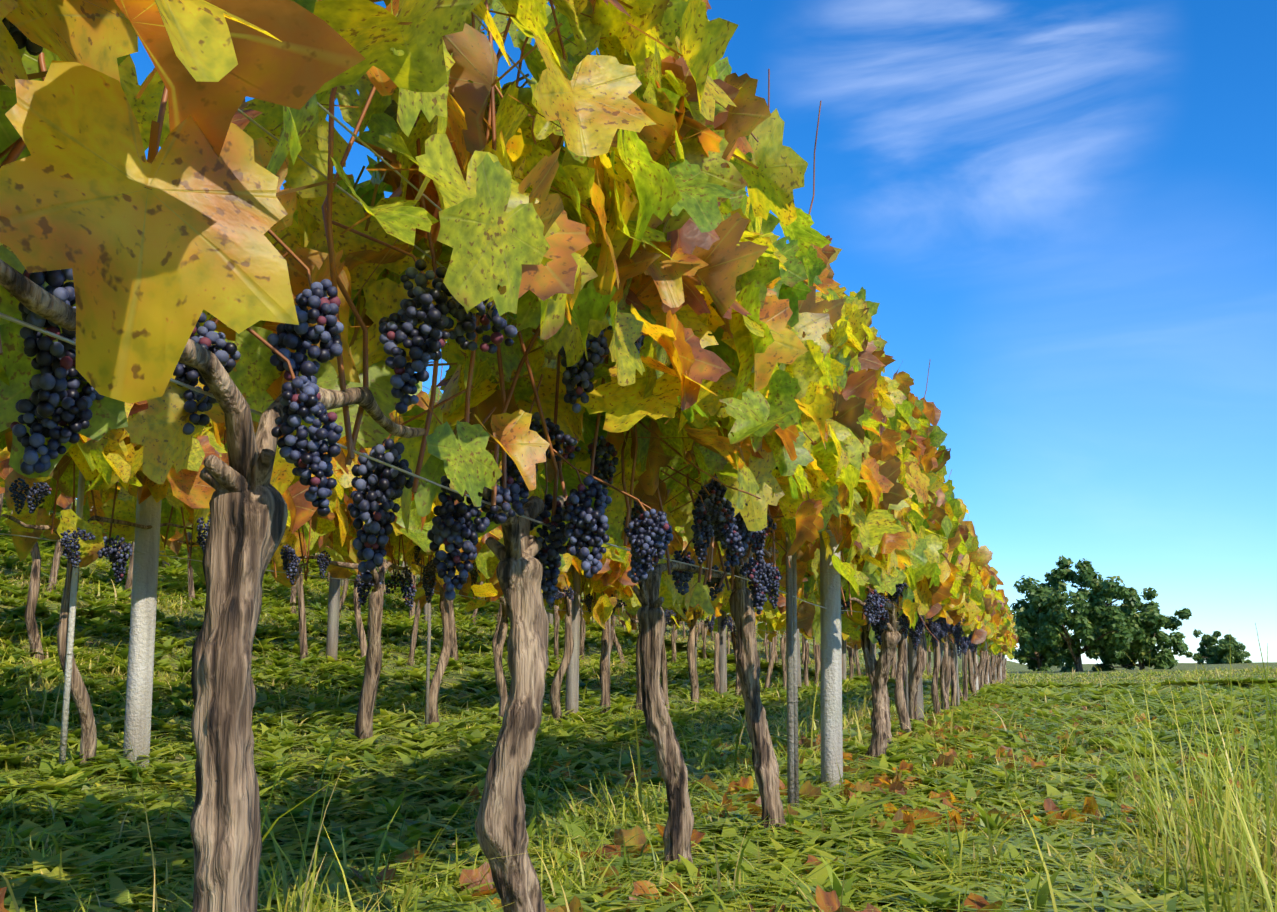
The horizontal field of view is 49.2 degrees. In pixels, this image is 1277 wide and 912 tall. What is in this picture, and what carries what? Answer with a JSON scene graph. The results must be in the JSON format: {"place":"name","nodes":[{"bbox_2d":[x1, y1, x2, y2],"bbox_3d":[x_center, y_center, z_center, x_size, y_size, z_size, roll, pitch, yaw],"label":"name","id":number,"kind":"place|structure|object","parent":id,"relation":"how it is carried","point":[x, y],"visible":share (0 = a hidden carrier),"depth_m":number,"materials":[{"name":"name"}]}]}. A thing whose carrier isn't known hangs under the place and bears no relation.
{"place":"outdoors","nodes":[
{"label":"outdoors","id":0,"kind":"place"},
{"bbox_2d":[50,358,699,625],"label":"vine canes","id":1,"kind":"object","parent":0,"point":[306,571],"visible":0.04,"depth_m":6.25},
{"bbox_2d":[0,1,980,648],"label":"trellis wires","id":2,"kind":"object","parent":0,"point":[38,329],"visible":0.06,"depth_m":1.83,"materials":[{"name":"grey metal"}]},
{"bbox_2d":[0,493,1276,911],"bbox_3d":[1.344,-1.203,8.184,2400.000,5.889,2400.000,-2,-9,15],"label":"ground","id":3,"kind":"structure","parent":0,"point":[1014,666],"depth_m":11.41,"materials":[{"name":"green plant"}]},
{"bbox_2d":[59,470,84,764],"bbox_3d":[-1.906,0.439,4.708,0.035,1.357,0.028,-2,-9,15],"label":"training stake","id":4,"kind":"object","parent":3,"relation":"on","point":[69,652],"visible":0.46,"depth_m":4.67,"materials":[{"name":"grey metal"}]},
{"bbox_2d":[0,493,703,627],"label":"grape bunches","id":5,"kind":"object","parent":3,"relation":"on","point":[163,561],"depth_m":16.91,"materials":[{"name":"purple food"}]},
{"bbox_2d":[0,487,759,620],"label":"grape bunches","id":6,"kind":"object","parent":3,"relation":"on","point":[63,501],"depth_m":11.38,"materials":[{"name":"purple food"}]},
{"bbox_2d":[0,375,766,622],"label":"grape bunches","id":7,"kind":"object","parent":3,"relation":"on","point":[173,545],"depth_m":9.41,"materials":[{"name":"purple food"}]},
{"bbox_2d":[46,504,783,645],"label":"vine trunks","id":8,"kind":"object","parent":3,"relation":"on","point":[56,563],"visible":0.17,"depth_m":13.45,"materials":[{"name":"brown wood"}]},
{"bbox_2d":[25,542,853,665],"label":"vine trunks","id":9,"kind":"object","parent":3,"relation":"on","point":[35,643],"visible":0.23,"depth_m":11.85,"materials":[{"name":"brown wood"}]},
{"bbox_2d":[0,326,930,766],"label":"vine","id":10,"kind":"object","parent":3,"relation":"on","point":[106,461],"depth_m":6.24,"materials":[{"name":"plant"}]},
{"bbox_2d":[0,0,1006,911],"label":"vine","id":11,"kind":"object","parent":3,"relation":"on","point":[630,212],"depth_m":2.07,"materials":[{"name":"plant"}]},
{"bbox_2d":[0,0,963,643],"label":"vine canes","id":12,"kind":"object","parent":11,"relation":"attached to","point":[16,148],"visible":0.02,"depth_m":2.17,"materials":[{"name":"brown wood"}]},
{"bbox_2d":[123,492,931,767],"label":"trellis posts","id":13,"kind":"object","parent":3,"relation":"on","point":[138,706],"visible":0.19,"depth_m":5.13,"materials":[{"name":"grey concrete"}]},
{"bbox_2d":[0,386,847,642],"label":"trellis wires","id":14,"kind":"object","parent":13,"relation":"attached to","point":[310,575],"visible":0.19,"depth_m":6.29,"materials":[{"name":"metal"}]},
{"bbox_2d":[326,574,855,664],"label":"trellis posts","id":15,"kind":"object","parent":3,"relation":"on","point":[333,620],"visible":0.08,"depth_m":11.26,"materials":[{"name":"grey concrete"}]},
{"bbox_2d":[424,603,766,643],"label":"trellis posts","id":16,"kind":"object","parent":3,"relation":"on","point":[550,616],"depth_m":23.34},
{"bbox_2d":[0,696,1265,911],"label":"fallen leaves","id":17,"kind":"object","parent":3,"relation":"on","point":[468,878],"visible":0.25,"depth_m":4.58,"materials":[{"name":"brown plant"}]},
{"bbox_2d":[785,519,794,806],"bbox_3d":[0.541,0.446,4.995,0.038,1.758,0.029,1,-9,-6],"label":"training stake","id":18,"kind":"object","parent":3,"relation":"on","point":[790,696],"visible":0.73,"depth_m":4.93,"materials":[{"name":"grey metal"}]},
{"bbox_2d":[792,552,798,813],"bbox_3d":[0.573,0.497,5.146,0.036,1.708,0.029,-2,-9,15],"label":"training stake","id":19,"kind":"object","parent":3,"relation":"on","point":[795,672],"visible":0.38,"depth_m":5.09,"materials":[{"name":"grey metal"}]},
{"bbox_2d":[684,532,943,651],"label":"vine leaves","id":20,"kind":"object","parent":3,"relation":"on","point":[774,620],"visible":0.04,"depth_m":18.41,"materials":[{"name":"plant"}]},
{"bbox_2d":[9,478,29,513],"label":"grape cluster","id":21,"kind":"object","parent":20,"relation":"attached to","point":[20,495],"visible":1,"depth_m":4.37,"materials":[{"name":"purple food"}]},
{"bbox_2d":[25,482,51,513],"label":"grape cluster","id":22,"kind":"object","parent":20,"relation":"attached to","point":[41,491],"visible":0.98,"depth_m":4.50,"materials":[{"name":"purple food"}]},
{"bbox_2d":[60,528,95,567],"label":"grape cluster","id":23,"kind":"object","parent":20,"relation":"attached to","point":[72,542],"visible":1,"depth_m":4.50,"materials":[{"name":"food"}]},
{"bbox_2d":[97,535,132,582],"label":"grape cluster","id":24,"kind":"object","parent":20,"relation":"attached to","point":[113,555],"visible":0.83,"depth_m":4.79,"materials":[{"name":"purple food"}]},
{"bbox_2d":[196,517,209,551],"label":"grape cluster","id":25,"kind":"object","parent":20,"relation":"attached to","point":[200,537],"visible":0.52,"depth_m":5.28,"materials":[{"name":"food"}]},
{"bbox_2d":[280,544,300,584],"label":"grape cluster","id":26,"kind":"object","parent":20,"relation":"attached to","point":[289,553],"visible":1,"depth_m":5.78,"materials":[{"name":"purple food"}]},
{"bbox_2d":[317,550,330,578],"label":"grape cluster","id":27,"kind":"object","parent":20,"relation":"attached to","point":[320,557],"visible":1,"depth_m":6.08,"materials":[{"name":"purple food"}]},
{"bbox_2d":[355,568,383,607],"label":"grape cluster","id":28,"kind":"object","parent":20,"relation":"attached to","point":[363,599],"visible":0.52,"depth_m":6.68,"materials":[{"name":"purple food"}]},
{"bbox_2d":[386,568,416,609],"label":"grape cluster","id":29,"kind":"object","parent":20,"relation":"attached to","point":[406,574],"visible":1,"depth_m":7.06,"materials":[{"name":"purple food"}]},
{"bbox_2d":[414,545,420,560],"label":"grape cluster","id":30,"kind":"object","parent":20,"relation":"attached to","point":[417,550],"visible":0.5,"depth_m":7.04,"materials":[{"name":"purple food"}]},
{"bbox_2d":[421,571,436,602],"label":"grape cluster","id":31,"kind":"object","parent":20,"relation":"attached to","point":[425,586],"visible":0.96,"depth_m":7.21,"materials":[{"name":"purple food"}]},
{"bbox_2d":[422,560,436,585],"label":"grape cluster","id":32,"kind":"object","parent":20,"relation":"attached to","point":[431,565],"visible":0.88,"depth_m":7.19,"materials":[{"name":"purple food"}]},
{"bbox_2d":[469,561,479,585],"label":"grape cluster","id":33,"kind":"object","parent":20,"relation":"attached to","point":[473,572],"visible":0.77,"depth_m":7.96,"materials":[{"name":"purple food"}]},
{"bbox_2d":[549,590,564,608],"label":"grape cluster","id":34,"kind":"object","parent":20,"relation":"attached to","point":[555,598],"visible":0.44,"depth_m":9.12,"materials":[{"name":"purple food"}]},
{"bbox_2d":[563,585,573,601],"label":"grape cluster","id":35,"kind":"object","parent":20,"relation":"attached to","point":[571,593],"visible":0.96,"depth_m":9.33,"materials":[{"name":"purple food"}]},
{"bbox_2d":[584,593,593,613],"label":"grape cluster","id":36,"kind":"object","parent":20,"relation":"attached to","point":[588,601],"visible":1,"depth_m":10.09,"materials":[{"name":"purple food"}]},
{"bbox_2d":[612,598,626,614],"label":"grape cluster","id":37,"kind":"object","parent":20,"relation":"attached to","point":[618,605],"visible":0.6,"depth_m":10.38,"materials":[{"name":"food"}]},
{"bbox_2d":[665,609,675,623],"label":"grape cluster","id":38,"kind":"object","parent":20,"relation":"attached to","point":[668,616],"visible":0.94,"depth_m":11.85,"materials":[{"name":"food"}]},
{"bbox_2d":[664,618,677,634],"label":"grape cluster","id":39,"kind":"object","parent":20,"relation":"attached to","point":[669,623],"visible":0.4,"depth_m":12.01,"materials":[{"name":"purple food"}]},
{"bbox_2d":[704,619,714,632],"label":"grape cluster","id":40,"kind":"object","parent":20,"relation":"attached to","point":[710,624],"visible":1,"depth_m":13.62,"materials":[{"name":"purple food"}]},
{"bbox_2d":[724,615,732,631],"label":"grape cluster","id":41,"kind":"object","parent":20,"relation":"attached to","point":[729,623],"visible":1,"depth_m":14.49,"materials":[{"name":"purple food"}]},
{"bbox_2d":[727,624,736,638],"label":"grape cluster","id":42,"kind":"object","parent":20,"relation":"hanging from","point":[734,630],"visible":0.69,"depth_m":14.78,"materials":[{"name":"purple food"}]},
{"bbox_2d":[820,328,1004,787],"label":"trellis posts","id":43,"kind":"object","parent":3,"relation":"on","point":[831,682],"visible":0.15,"depth_m":5.93,"materials":[{"name":"grey concrete"}]},
{"bbox_2d":[924,622,933,635],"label":"grape cluster","id":44,"kind":"object","parent":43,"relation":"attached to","point":[928,626],"visible":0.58,"depth_m":11.29,"materials":[{"name":"purple food"}]},
{"bbox_2d":[959,558,1018,659],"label":"vine leaves","id":45,"kind":"object","parent":3,"relation":"on","point":[1002,636],"visible":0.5,"depth_m":24.16,"materials":[{"name":"yellow plant"}]},
{"bbox_2d":[2,18,42,55],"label":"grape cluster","id":46,"kind":"object","parent":45,"relation":"attached to","point":[19,37],"visible":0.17,"depth_m":1.19,"materials":[{"name":"black food"}]},
{"bbox_2d":[18,268,75,417],"bbox_3d":[-0.547,-0.133,1.321,0.072,0.195,0.084,-2,-9,24],"label":"grape cluster","id":47,"kind":"object","parent":45,"relation":"attached to","point":[52,361],"visible":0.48,"depth_m":1.30,"materials":[{"name":"food"}]},
{"bbox_2d":[10,359,103,474],"bbox_3d":[-0.570,-0.043,1.367,0.073,0.137,0.078,2,-21,24],"label":"grape cluster","id":48,"kind":"object","parent":45,"relation":"attached to","point":[72,414],"visible":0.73,"depth_m":1.35,"materials":[{"name":"food"}]},
{"bbox_2d":[173,312,240,434],"bbox_3d":[-0.525,-0.099,1.674,0.082,0.148,0.084,7,-11,-37],"label":"grape cluster","id":49,"kind":"object","parent":45,"relation":"attached to","point":[208,337],"visible":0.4,"depth_m":1.66,"materials":[{"name":"food"}]},
{"bbox_2d":[267,279,343,391],"bbox_3d":[-0.371,-0.126,1.559,0.078,0.146,0.082,-3,-9,16],"label":"grape cluster","id":50,"kind":"object","parent":45,"relation":"attached to","point":[323,311],"visible":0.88,"depth_m":1.54,"materials":[{"name":"food"}]},
{"bbox_2d":[271,375,342,516],"bbox_3d":[-0.343,-0.009,1.459,0.075,0.150,0.064,-9,4,-4],"label":"grape cluster","id":51,"kind":"object","parent":45,"relation":"attached to","point":[305,404],"visible":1,"depth_m":1.45,"materials":[{"name":"food"}]},
{"bbox_2d":[347,438,413,582],"bbox_3d":[-0.396,0.087,2.162,0.085,0.220,0.168,0,-9,3],"label":"grape cluster","id":52,"kind":"object","parent":45,"relation":"attached to","point":[383,484],"visible":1,"depth_m":2.12,"materials":[{"name":"purple food"}]},
{"bbox_2d":[379,259,517,413],"bbox_3d":[-0.238,-0.138,1.709,0.172,0.190,0.087,9,-13,-1],"label":"grape cluster","id":53,"kind":"object","parent":45,"relation":"attached to","point":[426,343],"visible":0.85,"depth_m":1.70,"materials":[{"name":"food"}]},
{"bbox_2d":[427,468,523,600],"bbox_3d":[-0.255,0.113,2.252,0.191,0.243,0.095,8,-11,-42],"label":"grape cluster","id":54,"kind":"object","parent":45,"relation":"attached to","point":[449,531],"visible":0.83,"depth_m":2.21,"materials":[{"name":"food"}]},
{"bbox_2d":[501,412,580,507],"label":"grape cluster","id":55,"kind":"object","parent":45,"relation":"attached to","point":[569,442],"visible":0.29,"depth_m":2.51,"materials":[{"name":"purple food"}]},
{"bbox_2d":[529,494,597,603],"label":"grape cluster","id":56,"kind":"object","parent":45,"relation":"attached to","point":[548,555],"visible":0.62,"depth_m":2.55,"materials":[{"name":"purple food"}]},
{"bbox_2d":[558,330,609,412],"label":"grape cluster","id":57,"kind":"object","parent":45,"relation":"attached to","point":[598,351],"visible":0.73,"depth_m":2.31,"materials":[{"name":"food"}]},
{"bbox_2d":[563,475,611,578],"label":"grape cluster","id":58,"kind":"object","parent":45,"relation":"attached to","point":[590,519],"visible":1,"depth_m":2.43,"materials":[{"name":"food"}]},
{"bbox_2d":[588,435,618,487],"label":"grape cluster","id":59,"kind":"object","parent":45,"relation":"attached to","point":[604,466],"visible":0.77,"depth_m":3.02,"materials":[{"name":"purple food"}]},
{"bbox_2d":[603,325,643,352],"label":"grape cluster","id":60,"kind":"object","parent":45,"relation":"attached to","point":[639,339],"visible":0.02,"depth_m":2.52,"materials":[{"name":"food"}]},
{"bbox_2d":[623,497,647,529],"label":"grape cluster","id":61,"kind":"object","parent":45,"relation":"attached to","point":[636,509],"visible":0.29,"depth_m":3.53,"materials":[{"name":"purple food"}]},
{"bbox_2d":[624,509,668,582],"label":"grape cluster","id":62,"kind":"object","parent":45,"relation":"attached to","point":[640,564],"visible":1,"depth_m":2.65,"materials":[{"name":"food"}]},
{"bbox_2d":[643,516,672,570],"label":"grape cluster","id":63,"kind":"object","parent":45,"relation":"attached to","point":[660,553],"visible":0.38,"depth_m":2.81,"materials":[{"name":"food"}]},
{"bbox_2d":[671,550,695,594],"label":"grape cluster","id":64,"kind":"object","parent":45,"relation":"attached to","point":[679,578],"visible":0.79,"depth_m":3.81,"materials":[{"name":"purple food"}]},
{"bbox_2d":[691,503,713,564],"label":"grape cluster","id":65,"kind":"object","parent":45,"relation":"attached to","point":[700,545],"visible":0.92,"depth_m":3.42,"materials":[{"name":"food"}]},
{"bbox_2d":[695,487,721,528],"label":"grape cluster","id":66,"kind":"object","parent":45,"relation":"attached to","point":[699,491],"visible":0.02,"depth_m":4.04,"materials":[{"name":"purple food"}]},
{"bbox_2d":[694,476,727,549],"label":"grape cluster","id":67,"kind":"object","parent":45,"relation":"attached to","point":[713,486],"visible":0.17,"depth_m":3.51,"materials":[{"name":"purple food"}]},
{"bbox_2d":[706,565,724,600],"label":"grape cluster","id":68,"kind":"object","parent":45,"relation":"attached to","point":[711,584],"visible":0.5,"depth_m":4.13,"materials":[{"name":"purple food"}]},
{"bbox_2d":[704,495,743,557],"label":"grape cluster","id":69,"kind":"object","parent":45,"relation":"attached to","point":[722,518],"visible":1,"depth_m":3.20,"materials":[{"name":"food"}]},
{"bbox_2d":[717,504,751,572],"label":"grape cluster","id":70,"kind":"object","parent":45,"relation":"attached to","point":[744,532],"visible":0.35,"depth_m":3.81,"materials":[{"name":"food"}]},
{"bbox_2d":[738,521,754,558],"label":"grape cluster","id":71,"kind":"object","parent":45,"relation":"attached to","point":[745,551],"visible":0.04,"depth_m":3.99,"materials":[{"name":"food"}]},
{"bbox_2d":[739,557,771,614],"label":"grape cluster","id":72,"kind":"object","parent":45,"relation":"attached to","point":[756,572],"visible":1,"depth_m":3.99,"materials":[{"name":"purple food"}]},
{"bbox_2d":[749,515,776,562],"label":"grape cluster","id":73,"kind":"object","parent":45,"relation":"hanging from","point":[758,546],"visible":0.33,"depth_m":4.00,"materials":[{"name":"food"}]},
{"bbox_2d":[766,563,782,608],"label":"grape cluster","id":74,"kind":"object","parent":45,"relation":"attached to","point":[776,575],"visible":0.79,"depth_m":4.27,"materials":[{"name":"purple food"}]},
{"bbox_2d":[841,590,849,613],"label":"grape cluster","id":75,"kind":"object","parent":45,"relation":"attached to","point":[843,605],"visible":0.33,"depth_m":7.41,"materials":[{"name":"purple food"}]},
{"bbox_2d":[863,589,880,623],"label":"grape cluster","id":76,"kind":"object","parent":45,"relation":"attached to","point":[870,615],"visible":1,"depth_m":6.77,"materials":[{"name":"food"}]},
{"bbox_2d":[871,613,886,644],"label":"grape cluster","id":77,"kind":"object","parent":45,"relation":"attached to","point":[879,627],"visible":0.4,"depth_m":7.34,"materials":[{"name":"purple food"}]},
{"bbox_2d":[872,595,885,625],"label":"grape cluster","id":78,"kind":"object","parent":45,"relation":"attached to","point":[881,609],"visible":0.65,"depth_m":6.85,"materials":[{"name":"food"}]},
{"bbox_2d":[883,598,889,629],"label":"grape cluster","id":79,"kind":"object","parent":45,"relation":"attached to","point":[885,613],"visible":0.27,"depth_m":7.91,"materials":[{"name":"food"}]},
{"bbox_2d":[888,582,912,601],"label":"grape cluster","id":80,"kind":"object","parent":45,"relation":"attached to","point":[896,595],"visible":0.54,"depth_m":7.51,"materials":[{"name":"purple food"}]},
{"bbox_2d":[897,609,909,637],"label":"grape cluster","id":81,"kind":"object","parent":45,"relation":"attached to","point":[902,622],"visible":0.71,"depth_m":8.31,"materials":[{"name":"purple food"}]},
{"bbox_2d":[908,623,919,650],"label":"grape cluster","id":82,"kind":"object","parent":45,"relation":"attached to","point":[916,641],"visible":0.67,"depth_m":9.01,"materials":[{"name":"purple food"}]},
{"bbox_2d":[912,599,923,629],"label":"grape cluster","id":83,"kind":"object","parent":45,"relation":"attached to","point":[920,623],"visible":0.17,"depth_m":8.30,"materials":[{"name":"food"}]},
{"bbox_2d":[914,618,923,638],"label":"grape cluster","id":84,"kind":"object","parent":45,"relation":"attached to","point":[918,633],"visible":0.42,"depth_m":8.96,"materials":[{"name":"purple food"}]},
{"bbox_2d":[930,622,940,639],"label":"grape cluster","id":85,"kind":"object","parent":45,"relation":"attached to","point":[935,630],"visible":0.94,"depth_m":10.42,"materials":[{"name":"purple food"}]},
{"bbox_2d":[937,630,944,640],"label":"grape cluster","id":86,"kind":"object","parent":45,"relation":"attached to","point":[940,633],"visible":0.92,"depth_m":11.57,"materials":[{"name":"purple food"}]},
{"bbox_2d":[939,609,947,628],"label":"grape cluster","id":87,"kind":"object","parent":45,"relation":"attached to","point":[943,620],"visible":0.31,"depth_m":11.49,"materials":[{"name":"food"}]},
{"bbox_2d":[952,627,958,638],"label":"grape cluster","id":88,"kind":"object","parent":45,"relation":"attached to","point":[955,633],"visible":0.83,"depth_m":13.96,"materials":[{"name":"purple food"}]},
{"bbox_2d":[949,627,963,646],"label":"grape cluster","id":89,"kind":"object","parent":45,"relation":"attached to","point":[959,636],"visible":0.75,"depth_m":14.35,"materials":[{"name":"purple food"}]},
{"bbox_2d":[950,617,965,632],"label":"grape cluster","id":90,"kind":"object","parent":45,"relation":"attached to","point":[952,628],"visible":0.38,"depth_m":13.59,"materials":[{"name":"purple food"}]},
{"bbox_2d":[960,641,967,654],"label":"grape cluster","id":91,"kind":"object","parent":45,"relation":"attached to","point":[962,647],"visible":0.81,"depth_m":15.49,"materials":[{"name":"purple food"}]},
{"bbox_2d":[968,641,973,652],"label":"grape cluster","id":92,"kind":"object","parent":45,"relation":"attached to","point":[971,646],"visible":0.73,"depth_m":17.68,"materials":[{"name":"purple food"}]},
{"bbox_2d":[1008,607,1070,670],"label":"tree","id":93,"kind":"object","parent":3,"relation":"on","point":[1050,657],"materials":[{"name":"green plant"}]},
{"bbox_2d":[1037,599,1118,671],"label":"trunk","id":94,"kind":"object","parent":3,"relation":"on","point":[1078,664],"visible":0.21,"depth_m":82.86,"materials":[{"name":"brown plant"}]},
{"bbox_2d":[1010,555,1146,671],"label":"tree","id":95,"kind":"object","parent":3,"relation":"on","point":[1051,602],"visible":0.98,"depth_m":82.08,"materials":[{"name":"green plant"}]},
{"bbox_2d":[1079,587,1191,671],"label":"tree","id":96,"kind":"object","parent":3,"relation":"on","point":[1155,620],"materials":[{"name":"green plant"}]},
{"bbox_2d":[1185,629,1252,663],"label":"tree","id":97,"kind":"object","parent":3,"relation":"on","point":[1216,654],"visible":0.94,"depth_m":151.01,"materials":[{"name":"green plant"}]},
{"bbox_2d":[76,0,1276,664],"label":"sky","id":98,"kind":"structure","parent":0,"point":[1066,210],"materials":[{"name":"blue"}]}
]}

